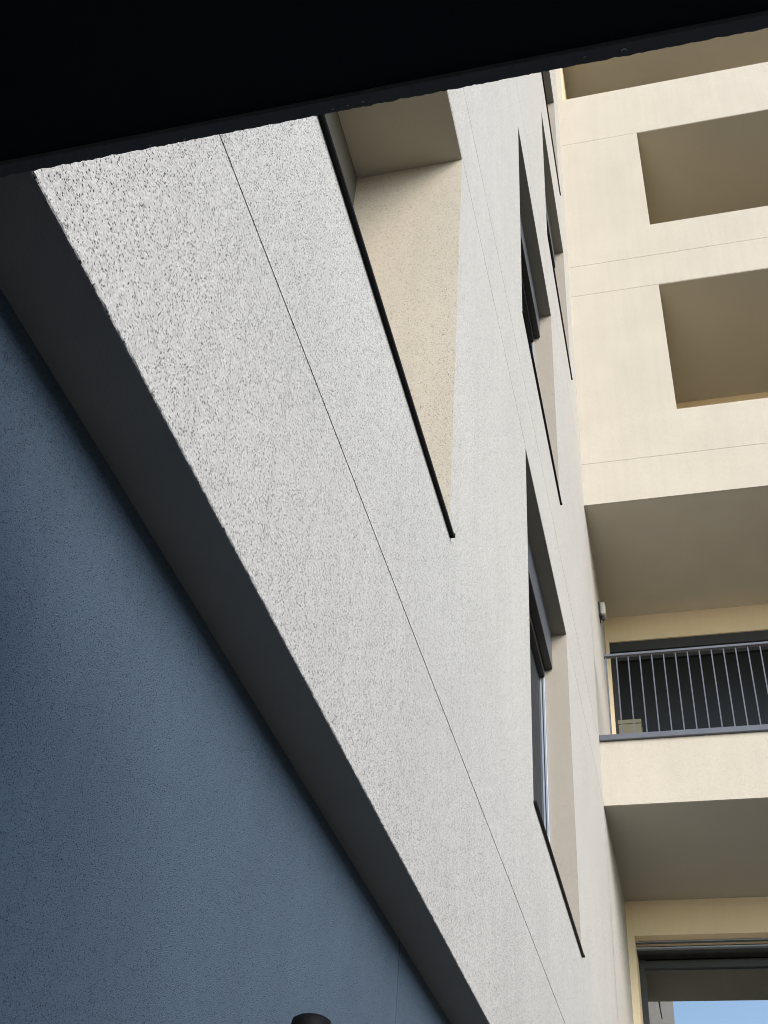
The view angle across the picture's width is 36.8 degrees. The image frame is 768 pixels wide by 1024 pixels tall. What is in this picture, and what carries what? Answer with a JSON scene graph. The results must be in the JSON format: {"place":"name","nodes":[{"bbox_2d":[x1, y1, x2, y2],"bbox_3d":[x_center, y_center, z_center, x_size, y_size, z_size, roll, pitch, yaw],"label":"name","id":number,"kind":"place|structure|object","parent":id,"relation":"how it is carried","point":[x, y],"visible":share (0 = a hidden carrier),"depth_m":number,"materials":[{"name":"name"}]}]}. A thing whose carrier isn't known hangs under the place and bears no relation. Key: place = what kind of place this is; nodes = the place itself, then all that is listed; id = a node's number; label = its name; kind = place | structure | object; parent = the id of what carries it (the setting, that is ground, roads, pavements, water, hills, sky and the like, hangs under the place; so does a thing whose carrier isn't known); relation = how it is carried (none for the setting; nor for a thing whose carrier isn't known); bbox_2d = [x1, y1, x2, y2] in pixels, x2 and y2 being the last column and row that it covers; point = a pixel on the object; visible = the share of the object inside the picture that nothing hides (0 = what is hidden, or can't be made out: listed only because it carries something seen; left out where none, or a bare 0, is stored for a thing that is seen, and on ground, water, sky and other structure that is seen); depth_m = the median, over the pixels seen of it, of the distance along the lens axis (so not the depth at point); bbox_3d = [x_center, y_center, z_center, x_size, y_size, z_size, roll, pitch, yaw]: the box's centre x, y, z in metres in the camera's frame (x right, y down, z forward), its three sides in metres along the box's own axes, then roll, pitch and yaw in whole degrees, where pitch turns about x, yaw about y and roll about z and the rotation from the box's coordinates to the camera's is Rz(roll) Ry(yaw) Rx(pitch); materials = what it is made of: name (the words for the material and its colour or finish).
{"place":"outdoors","nodes":[
{"label":"outdoors","id":0,"kind":"place"},
{"bbox_2d":[0,69,633,1023],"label":"apartment wing","id":1,"kind":"structure","parent":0,"point":[302,675],"depth_m":2.02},
{"bbox_2d":[291,1013,330,1023],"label":"wall lamp","id":2,"kind":"object","parent":1,"relation":"attached to","point":[308,1018],"visible":1,"depth_m":1.79,"materials":[{"name":"black metal"}]},
{"bbox_2d":[0,0,767,177],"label":"entrance canopy","id":3,"kind":"object","parent":1,"relation":"attached to","point":[83,80],"visible":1,"depth_m":0.98,"materials":[{"name":"black metal"}]},
{"bbox_2d":[520,214,562,504],"bbox_3d":[0.960,-1.310,7.733,0.189,1.939,1.677,-6,-42,13],"label":"window","id":4,"kind":"structure","parent":1,"relation":"in","point":[529,310],"depth_m":8.42,"materials":[{"name":"grey metal"}]},
{"bbox_2d":[541,72,560,195],"bbox_3d":[1.677,-4.046,12.205,0.183,0.013,1.677,-6,-42,13],"label":"window","id":5,"kind":"structure","parent":1,"relation":"in","point":[541,72],"depth_m":12.21,"materials":[{"name":"grey metal"}]},
{"bbox_2d":[527,535,584,957],"bbox_3d":[0.771,0.958,5.789,0.189,1.939,1.677,-6,-42,13],"label":"window","id":6,"kind":"structure","parent":1,"relation":"in","point":[540,634],"depth_m":6.44,"materials":[{"name":"grey metal"}]},
{"bbox_2d":[545,197,572,379],"bbox_3d":[1.549,-2.508,10.886,0.183,1.939,1.677,-6,-42,13],"label":"window","id":7,"kind":"structure","parent":1,"relation":"in","point":[549,234],"depth_m":10.61,"materials":[{"name":"grey metal"}]},
{"bbox_2d":[598,601,605,622],"bbox_3d":[2.108,0.970,11.124,0.064,0.190,0.134,-6,-42,13],"label":"sensor box","id":8,"kind":"object","parent":1,"relation":"attached to","point":[602,610],"visible":1,"depth_m":11.08,"materials":[{"name":"white plastic"}]},
{"bbox_2d":[555,28,767,1023],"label":"apartment wing","id":9,"kind":"structure","parent":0,"point":[664,156],"depth_m":11.35,"materials":[{"name":"beige paint"}]},
{"bbox_2d":[618,719,642,733],"bbox_3d":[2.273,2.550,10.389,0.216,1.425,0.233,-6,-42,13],"label":"storage box","id":10,"kind":"object","parent":9,"relation":"on","point":[628,726],"visible":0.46,"depth_m":10.72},
{"bbox_2d":[603,641,767,733],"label":"balcony railing","id":11,"kind":"object","parent":9,"relation":"on","point":[685,650],"visible":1,"depth_m":9.23,"materials":[{"name":"grey metal"}]},
{"bbox_2d":[609,630,767,733],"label":"glazed door","id":12,"kind":"structure","parent":9,"relation":"in","point":[754,636],"depth_m":11.27,"materials":[{"name":"black glass"}]},
{"bbox_2d":[636,938,767,1023],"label":"glazed door","id":13,"kind":"structure","parent":9,"relation":"in","point":[696,984],"depth_m":9.72,"materials":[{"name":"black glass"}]}
]}

